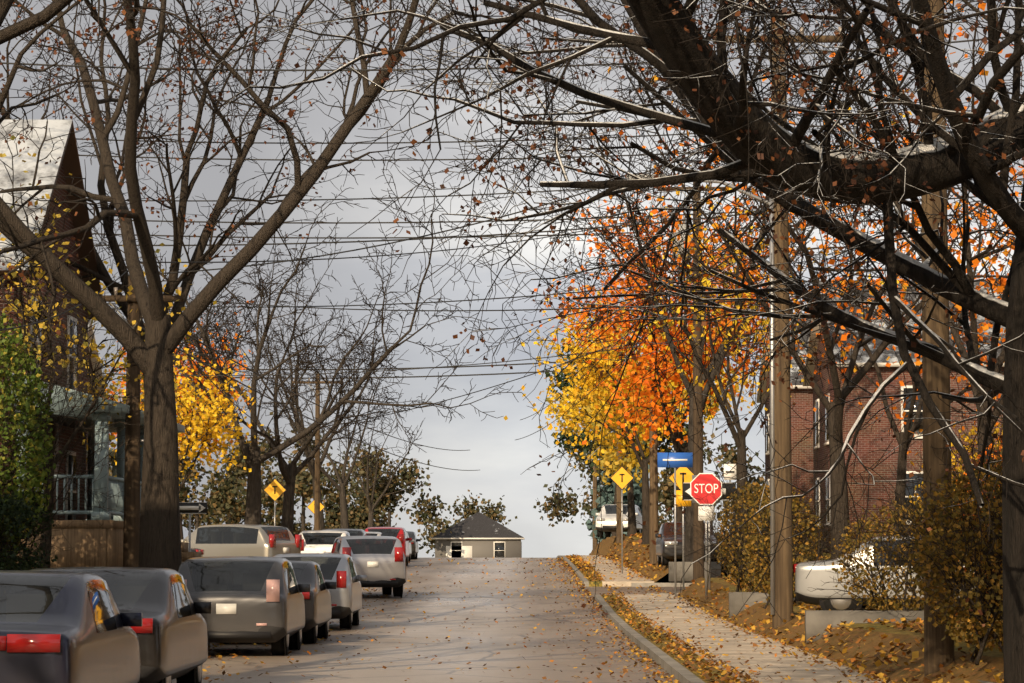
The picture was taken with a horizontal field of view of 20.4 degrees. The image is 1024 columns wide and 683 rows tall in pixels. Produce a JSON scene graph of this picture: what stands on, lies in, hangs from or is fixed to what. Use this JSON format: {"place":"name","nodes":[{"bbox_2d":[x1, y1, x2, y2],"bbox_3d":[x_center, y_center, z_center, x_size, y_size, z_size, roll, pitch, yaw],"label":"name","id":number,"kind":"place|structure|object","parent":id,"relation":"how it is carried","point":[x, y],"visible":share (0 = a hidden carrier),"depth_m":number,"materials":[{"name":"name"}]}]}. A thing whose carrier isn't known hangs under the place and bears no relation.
{"place":"outdoors","nodes":[
{"label":"outdoors","id":0,"kind":"place"},
{"bbox_2d":[307,500,324,513],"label":"warning sign","id":1,"kind":"object","parent":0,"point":[310,506],"visible":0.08,"depth_m":137.79,"materials":[{"name":"yellow metal"}]},
{"bbox_2d":[172,558,674,682],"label":"road","id":2,"kind":"structure","parent":0,"point":[418,629],"depth_m":50.33,"materials":[{"name":"grey asphalt"}]},
{"bbox_2d":[0,570,142,682],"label":"parked car","id":3,"kind":"object","parent":2,"relation":"on","point":[64,627],"visible":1,"depth_m":24.74,"materials":[{"name":"paint"}]},
{"bbox_2d":[30,567,211,682],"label":"parked car","id":4,"kind":"object","parent":2,"relation":"on","point":[171,633],"visible":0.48,"depth_m":30.42,"materials":[{"name":"paint"}]},
{"bbox_2d":[178,556,309,655],"bbox_3d":[-4.393,4.269,45.950,2.140,1.603,4.275,0,-4,0],"label":"parked car","id":5,"kind":"object","parent":2,"relation":"on","point":[256,599],"visible":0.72,"depth_m":44.10,"materials":[{"name":"paint"}]},
{"bbox_2d":[289,560,335,643],"bbox_3d":[-4.345,4.735,51.712,2.180,1.516,4.625,0,-4,0],"label":"parked car","id":6,"kind":"object","parent":2,"relation":"on","point":[318,607],"visible":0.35,"depth_m":50.56,"materials":[{"name":"paint"}]},
{"bbox_2d":[274,553,366,629],"bbox_3d":[-4.174,5.261,59.894,2.140,1.603,4.275,0,-4,0],"label":"parked car","id":7,"kind":"object","parent":2,"relation":"on","point":[346,593],"visible":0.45,"depth_m":58.29,"materials":[{"name":"paint"}]},
{"bbox_2d":[299,530,349,552],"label":"parked suv","id":8,"kind":"object","parent":2,"relation":"on","point":[317,541],"visible":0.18,"depth_m":101.01,"materials":[{"name":"paint"}]},
{"bbox_2d":[323,529,365,535],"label":"parked suv","id":9,"kind":"object","parent":2,"relation":"on","point":[357,532],"visible":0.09,"depth_m":109.77,"materials":[{"name":"paint"}]},
{"bbox_2d":[324,536,405,597],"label":"parked suv","id":10,"kind":"object","parent":2,"relation":"on","point":[379,561],"visible":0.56,"depth_m":79.87,"materials":[{"name":"paint"}]},
{"bbox_2d":[366,532,382,535],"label":"parked car","id":11,"kind":"object","parent":2,"relation":"on","point":[374,534],"visible":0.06,"depth_m":119.43,"materials":[{"name":"paint"}]},
{"bbox_2d":[365,527,411,565],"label":"parked suv","id":12,"kind":"object","parent":2,"relation":"on","point":[399,533],"visible":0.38,"depth_m":124.09,"materials":[{"name":"paint"}]},
{"bbox_2d":[406,532,413,560],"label":"parked car","id":13,"kind":"object","parent":2,"relation":"on","point":[410,552],"visible":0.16,"depth_m":139.31,"materials":[{"name":"paint"}]},
{"bbox_2d":[406,531,420,558],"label":"parked car","id":14,"kind":"object","parent":2,"relation":"on","point":[414,544],"visible":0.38,"depth_m":146.59,"materials":[{"name":"paint"}]},
{"bbox_2d":[0,0,1023,557],"label":"sky","id":15,"kind":"structure","parent":0,"point":[499,459],"materials":[{"name":"grey"}]},
{"bbox_2d":[362,587,685,596],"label":"cross street","id":16,"kind":"structure","parent":0,"point":[488,591],"depth_m":86.42,"materials":[{"name":"grey asphalt"}]},
{"bbox_2d":[182,548,203,562],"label":"parked car","id":17,"kind":"object","parent":16,"relation":"on","point":[196,550],"visible":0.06,"depth_m":84.36,"materials":[{"name":"paint"}]},
{"bbox_2d":[181,524,301,556],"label":"parked suv","id":18,"kind":"object","parent":16,"relation":"on","point":[240,540],"visible":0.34,"depth_m":87.70,"materials":[{"name":"paint"}]},
{"bbox_2d":[563,555,742,682],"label":"verge lawn","id":19,"kind":"structure","parent":0,"point":[599,584],"depth_m":49.15,"materials":[{"name":"plant"}]},
{"bbox_2d":[565,532,1003,682],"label":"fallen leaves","id":20,"kind":"object","parent":19,"relation":"on","point":[576,560],"visible":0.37,"depth_m":42.60,"materials":[{"name":"orange plant"}]},
{"bbox_2d":[654,563,796,582],"bbox_3d":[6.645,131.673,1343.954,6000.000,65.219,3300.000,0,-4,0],"label":"ground","id":21,"kind":"structure","parent":0,"point":[665,579],"depth_m":102.48,"materials":[{"name":"brown soil"}]},
{"bbox_2d":[109,412,764,556],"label":"distant trees","id":22,"kind":"object","parent":21,"relation":"on","point":[222,501],"visible":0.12,"depth_m":265.67,"materials":[{"name":"green plant"}]},
{"bbox_2d":[210,555,704,682],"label":"kerb","id":23,"kind":"structure","parent":21,"relation":"on","point":[672,666],"depth_m":48.98,"materials":[{"name":"concrete"}]},
{"bbox_2d":[431,512,524,557],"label":"bungalow","id":24,"kind":"object","parent":21,"relation":"on","point":[478,535],"visible":0.67,"depth_m":281.31,"materials":[{"name":"beige paint"}]},
{"bbox_2d":[446,542,521,557],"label":"windows","id":25,"kind":"structure","parent":24,"relation":"in","point":[456,550],"depth_m":281.22,"materials":[{"name":"white glass"}]},
{"bbox_2d":[668,467,694,588],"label":"warning sign","id":26,"kind":"object","parent":21,"relation":"on","point":[684,474],"visible":0.57,"depth_m":79.85,"materials":[{"name":"yellow metal"}]},
{"bbox_2d":[580,555,889,682],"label":"sidewalk","id":27,"kind":"structure","parent":0,"point":[821,674],"depth_m":46.71,"materials":[{"name":"concrete"}]},
{"bbox_2d":[611,467,632,573],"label":"warning sign","id":28,"kind":"object","parent":27,"relation":"on","point":[621,477],"visible":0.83,"depth_m":104.84,"materials":[{"name":"yellow metal"}]},
{"bbox_2d":[657,451,692,596],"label":"street name sign","id":29,"kind":"object","parent":27,"relation":"on","point":[675,459],"visible":0.78,"depth_m":76.90,"materials":[{"name":"blue metal"}]},
{"bbox_2d":[589,535,1003,682],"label":"lawn","id":30,"kind":"structure","parent":0,"point":[992,658],"depth_m":41.40,"materials":[{"name":"brown plant"}]},
{"bbox_2d":[202,554,898,682],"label":"fallen leaves","id":31,"kind":"object","parent":30,"relation":"on","point":[876,676],"visible":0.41,"depth_m":49.12,"materials":[{"name":"orange plant"}]},
{"bbox_2d":[593,440,597,552],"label":"utility pole","id":32,"kind":"object","parent":30,"relation":"on","point":[595,542],"visible":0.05,"depth_m":189.59,"materials":[{"name":"brown wood"}]},
{"bbox_2d":[192,0,1023,682],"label":"bare tree","id":33,"kind":"object","parent":30,"relation":"on","point":[764,152],"visible":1,"depth_m":24.44,"materials":[{"name":"brown plant"}]},
{"bbox_2d":[601,334,627,542],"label":"utility pole","id":34,"kind":"object","parent":30,"relation":"on","point":[618,512],"visible":0.14,"depth_m":139.65,"materials":[{"name":"brown wood"}]},
{"bbox_2d":[545,338,687,535],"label":"maple tree","id":35,"kind":"object","parent":30,"relation":"on","point":[563,437],"visible":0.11,"depth_m":173.07,"materials":[{"name":"yellow plant"}]},
{"bbox_2d":[596,504,641,537],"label":"truck","id":36,"kind":"object","parent":30,"relation":"on","point":[608,519],"visible":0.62,"depth_m":148.28,"materials":[{"name":"paint"}]},
{"bbox_2d":[586,418,659,542],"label":"house","id":37,"kind":"structure","parent":30,"relation":"on","point":[610,489],"depth_m":188.99,"materials":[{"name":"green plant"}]},
{"bbox_2d":[504,288,767,543],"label":"maple tree","id":38,"kind":"object","parent":30,"relation":"on","point":[644,460],"visible":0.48,"depth_m":121.47,"materials":[{"name":"yellow plant"}]},
{"bbox_2d":[538,301,747,535],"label":"maple tree","id":39,"kind":"object","parent":30,"relation":"on","point":[609,466],"visible":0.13,"depth_m":144.56,"materials":[{"name":"orange plant"}]},
{"bbox_2d":[621,253,682,563],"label":"utility pole","id":40,"kind":"object","parent":30,"relation":"on","point":[653,492],"visible":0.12,"depth_m":102.75,"materials":[{"name":"brown wood"}]},
{"bbox_2d":[534,181,825,521],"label":"maple tree","id":41,"kind":"object","parent":30,"relation":"on","point":[676,440],"visible":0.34,"depth_m":100.96,"materials":[{"name":"orange plant"}]},
{"bbox_2d":[655,522,719,566],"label":"parked car","id":42,"kind":"object","parent":30,"relation":"on","point":[664,550],"visible":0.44,"depth_m":94.07,"materials":[{"name":"paint"}]},
{"bbox_2d":[658,182,732,579],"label":"utility pole","id":43,"kind":"object","parent":30,"relation":"on","point":[698,569],"visible":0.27,"depth_m":85.93,"materials":[{"name":"brown wood"}]},
{"bbox_2d":[690,473,721,599],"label":"stop sign","id":44,"kind":"object","parent":30,"relation":"on","point":[710,481],"visible":0.96,"depth_m":71.84,"materials":[{"name":"red metal"}]},
{"bbox_2d":[682,483,735,589],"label":"one way sign","id":45,"kind":"object","parent":30,"relation":"on","point":[685,489],"visible":0.28,"depth_m":74.34,"materials":[{"name":"grey metal"}]},
{"bbox_2d":[724,462,735,577],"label":"parking sign","id":46,"kind":"object","parent":30,"relation":"on","point":[727,468],"visible":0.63,"depth_m":77.87,"materials":[{"name":"grey metal"}]},
{"bbox_2d":[626,21,842,628],"bbox_3d":[4.026,-0.382,51.016,3.999,11.120,0.496,0,-4,-5],"label":"utility pole","id":47,"kind":"object","parent":30,"relation":"on","point":[781,582],"visible":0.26,"depth_m":50.85,"materials":[{"name":"brown wood"}]},
{"bbox_2d":[504,0,982,561],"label":"bare tree","id":48,"kind":"object","parent":30,"relation":"on","point":[688,546],"visible":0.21,"depth_m":91.44,"materials":[{"name":"brown plant"}]},
{"bbox_2d":[656,464,861,591],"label":"shrub","id":49,"kind":"object","parent":30,"relation":"on","point":[730,565],"visible":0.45,"depth_m":65.65,"materials":[{"name":"brown plant"}]},
{"bbox_2d":[611,108,916,571],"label":"maple tree","id":50,"kind":"object","parent":30,"relation":"on","point":[739,436],"visible":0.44,"depth_m":77.96,"materials":[{"name":"bark"},{"name":"twig"},{"name":"orange leaf"}]},
{"bbox_2d":[765,365,813,542],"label":"walls","id":51,"kind":"structure","parent":30,"relation":"on","point":[802,451],"depth_m":119.97,"materials":[{"name":"brick"}]},
{"bbox_2d":[765,414,769,517],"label":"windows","id":52,"kind":"structure","parent":51,"relation":"attached to","point":[767,447],"depth_m":128.85,"materials":[{"name":"white glass"}]},
{"bbox_2d":[756,317,811,402],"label":"roof","id":53,"kind":"structure","parent":51,"relation":"attached to","point":[794,371],"depth_m":122.85,"materials":[{"name":"grey"}]},
{"bbox_2d":[668,562,923,642],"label":"retaining wall","id":54,"kind":"structure","parent":30,"relation":"on","point":[817,622],"depth_m":44.67,"materials":[{"name":"concrete"}]},
{"bbox_2d":[704,457,889,608],"bbox_3d":[5.948,3.886,58.123,3.899,3.366,3.532,-3,-5,35],"label":"shrub","id":55,"kind":"object","parent":30,"relation":"on","point":[805,523],"visible":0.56,"depth_m":57.57,"materials":[{"name":"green plant"}]},
{"bbox_2d":[590,9,1023,559],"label":"maple tree","id":56,"kind":"object","parent":30,"relation":"on","point":[835,417],"visible":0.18,"depth_m":56.54,"materials":[{"name":"brown plant"}]},
{"bbox_2d":[714,187,1021,534],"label":"maple tree","id":57,"kind":"object","parent":30,"relation":"on","point":[902,437],"visible":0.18,"depth_m":66.13,"materials":[{"name":"orange plant"}]},
{"bbox_2d":[793,536,973,609],"bbox_3d":[7.451,4.253,51.291,4.625,1.516,2.180,-1,-4,10],"label":"parked car","id":58,"kind":"object","parent":30,"relation":"on","point":[817,575],"visible":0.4,"depth_m":50.66,"materials":[{"name":"paint"}]},
{"bbox_2d":[759,0,1023,616],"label":"maple tree","id":59,"kind":"object","parent":30,"relation":"on","point":[971,269],"visible":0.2,"depth_m":46.54,"materials":[{"name":"orange plant"}]},
{"bbox_2d":[797,473,993,619],"bbox_3d":[6.283,3.566,45.200,3.205,3.193,3.257,4,-6,-45],"label":"shrub","id":60,"kind":"object","parent":30,"relation":"on","point":[882,573],"visible":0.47,"depth_m":45.06,"materials":[{"name":"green plant"}]},
{"bbox_2d":[813,326,1003,553],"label":"walls","id":61,"kind":"structure","parent":30,"relation":"on","point":[869,440],"depth_m":97.98,"materials":[{"name":"brick"}]},
{"bbox_2d":[814,385,922,525],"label":"windows","id":62,"kind":"structure","parent":61,"relation":"attached to","point":[817,446],"depth_m":98.02,"materials":[{"name":"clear glass"}]},
{"bbox_2d":[803,280,1005,385],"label":"roof","id":63,"kind":"structure","parent":61,"relation":"attached to","point":[881,361],"depth_m":100.07,"materials":[{"name":"grey"}]},
{"bbox_2d":[845,419,1002,664],"bbox_3d":[5.214,2.086,30.489,3.292,2.720,2.934,3,-5,-38],"label":"shrub","id":64,"kind":"object","parent":30,"relation":"on","point":[965,592],"visible":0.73,"depth_m":30.16,"materials":[{"name":"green plant"}]},
{"bbox_2d":[868,387,1002,636],"bbox_3d":[6.819,2.039,34.871,5.023,3.458,3.861,0,-4,0],"label":"shrub","id":65,"kind":"object","parent":30,"relation":"on","point":[972,540],"visible":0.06,"depth_m":34.67,"materials":[{"name":"brown plant"}]},
{"bbox_2d":[920,0,953,676],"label":"utility pole","id":66,"kind":"object","parent":30,"relation":"on","point":[937,650],"visible":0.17,"depth_m":31.88,"materials":[{"name":"brown wood"}]},
{"bbox_2d":[0,0,1023,503],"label":"power lines","id":67,"kind":"object","parent":66,"relation":"attached to","point":[396,240],"visible":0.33,"depth_m":72.39,"materials":[{"name":"black"}]},
{"bbox_2d":[896,387,1002,534],"bbox_3d":[10.450,3.006,55.634,6.384,4.774,6.282,0,-4,0],"label":"tree","id":68,"kind":"object","parent":30,"relation":"on","point":[968,439],"visible":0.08,"depth_m":55.75,"materials":[{"name":"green plant"}]},
{"bbox_2d":[887,0,1023,99],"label":"bare tree","id":69,"kind":"object","parent":30,"relation":"on","point":[984,16],"visible":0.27,"depth_m":39.94,"materials":[{"name":"brown plant"}]},
{"bbox_2d":[917,387,1002,591],"bbox_3d":[8.623,3.258,45.943,5.422,5.283,4.677,4,-6,-41],"label":"tree","id":70,"kind":"object","parent":30,"relation":"on","point":[989,446],"visible":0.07,"depth_m":45.66,"materials":[{"name":"brown plant"}]},
{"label":"lawn","id":71,"kind":"structure","parent":0,"visible":0},
{"bbox_2d":[0,489,72,569],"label":"hedge","id":72,"kind":"object","parent":71,"relation":"on","point":[17,510],"visible":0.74,"depth_m":49.23,"materials":[{"name":"green plant"}]},
{"bbox_2d":[0,0,72,44],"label":"bare tree","id":73,"kind":"object","parent":71,"relation":"on","point":[50,11],"visible":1,"depth_m":29.03,"materials":[{"name":"brown plant"}]},
{"bbox_2d":[0,162,87,539],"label":"walls","id":74,"kind":"structure","parent":71,"relation":"on","point":[60,223],"depth_m":61.37,"materials":[{"name":"brick"}]},
{"bbox_2d":[0,120,101,318],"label":"roof","id":75,"kind":"structure","parent":74,"relation":"attached to","point":[69,155],"depth_m":59.53,"materials":[{"name":"grey"}]},
{"bbox_2d":[29,296,77,519],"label":"windows","id":76,"kind":"structure","parent":74,"relation":"attached to","point":[72,456],"depth_m":62.05,"materials":[{"name":"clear glass"}]},
{"bbox_2d":[10,373,201,567],"bbox_3d":[-8.165,2.938,59.987,3.100,3.950,10.000,0,-4,0],"label":"porch","id":77,"kind":"object","parent":74,"relation":"attached to","point":[92,543],"visible":0.34,"depth_m":55.39,"materials":[{"name":"grey wood"}]},
{"bbox_2d":[0,258,145,569],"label":"green shrub","id":78,"kind":"object","parent":71,"relation":"on","point":[26,404],"visible":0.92,"depth_m":50.44,"materials":[{"name":"green plant"}]},
{"bbox_2d":[86,348,97,518],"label":"walls","id":79,"kind":"structure","parent":71,"relation":"on","point":[88,378],"depth_m":123.54,"materials":[{"name":"brick"}]},
{"bbox_2d":[88,319,106,398],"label":"roof","id":80,"kind":"structure","parent":79,"relation":"attached to","point":[90,333],"depth_m":124.19,"materials":[{"name":"grey"}]},
{"bbox_2d":[0,132,191,567],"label":"maple tree","id":81,"kind":"object","parent":71,"relation":"on","point":[34,308],"visible":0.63,"depth_m":53.89,"materials":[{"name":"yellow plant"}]},
{"bbox_2d":[86,448,116,519],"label":"porch","id":82,"kind":"object","parent":71,"relation":"on","point":[114,472],"visible":0.01,"depth_m":102.37,"materials":[{"name":"blue"}]},
{"bbox_2d":[99,276,183,566],"bbox_3d":[-7.474,2.295,56.013,2.000,7.220,0.374,0,-4,0],"label":"utility pole","id":83,"kind":"object","parent":71,"relation":"on","point":[131,532],"visible":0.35,"depth_m":55.92,"materials":[{"name":"brown wood"}]},
{"bbox_2d":[86,301,216,476],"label":"maple tree","id":84,"kind":"object","parent":71,"relation":"on","point":[111,436],"visible":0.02,"depth_m":68.20,"materials":[{"name":"yellow plant"}]},
{"bbox_2d":[102,295,252,458],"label":"maple tree","id":85,"kind":"object","parent":71,"relation":"on","point":[204,370],"visible":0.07,"depth_m":112.70,"materials":[{"name":"yellow plant"}]},
{"bbox_2d":[106,332,263,538],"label":"maple tree","id":86,"kind":"object","parent":71,"relation":"on","point":[201,433],"visible":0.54,"depth_m":96.04,"materials":[{"name":"yellow plant"}]},
{"bbox_2d":[179,498,206,551],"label":"one way sign","id":87,"kind":"object","parent":71,"relation":"on","point":[189,507],"visible":0.58,"depth_m":72.87,"materials":[{"name":"grey metal"}]},
{"bbox_2d":[0,0,457,378],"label":"bare tree","id":88,"kind":"object","parent":71,"relation":"on","point":[209,228],"visible":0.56,"depth_m":63.71,"materials":[{"name":"brown plant"}]},
{"bbox_2d":[0,0,541,571],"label":"bare tree","id":89,"kind":"object","parent":71,"relation":"on","point":[160,532],"visible":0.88,"depth_m":50.48,"materials":[{"name":"brown plant"}]},
{"bbox_2d":[264,479,285,525],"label":"warning sign","id":90,"kind":"object","parent":71,"relation":"on","point":[274,489],"visible":0.75,"depth_m":107.88,"materials":[{"name":"yellow metal"}]},
{"bbox_2d":[170,226,431,535],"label":"bare tree","id":91,"kind":"object","parent":71,"relation":"on","point":[289,472],"visible":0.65,"depth_m":119.72,"materials":[{"name":"brown plant"}]},
{"bbox_2d":[91,124,534,524],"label":"bare tree","id":92,"kind":"object","parent":71,"relation":"on","point":[254,460],"visible":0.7,"depth_m":99.21,"materials":[{"name":"brown plant"}]},
{"bbox_2d":[232,252,400,529],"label":"bare tree","id":93,"kind":"object","parent":71,"relation":"on","point":[311,463],"visible":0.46,"depth_m":143.00,"materials":[{"name":"brown plant"}]},
{"bbox_2d":[292,374,340,529],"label":"utility pole","id":94,"kind":"object","parent":71,"relation":"on","point":[317,485],"visible":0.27,"depth_m":134.88,"materials":[{"name":"brown wood"}]},
{"bbox_2d":[237,317,409,528],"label":"bare tree","id":95,"kind":"object","parent":71,"relation":"on","point":[340,487],"visible":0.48,"depth_m":167.62,"materials":[{"name":"brown plant"}]},
{"bbox_2d":[334,403,427,526],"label":"bare tree","id":96,"kind":"object","parent":71,"relation":"on","point":[371,507],"visible":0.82,"depth_m":194.59,"materials":[{"name":"brown plant"}]}
]}

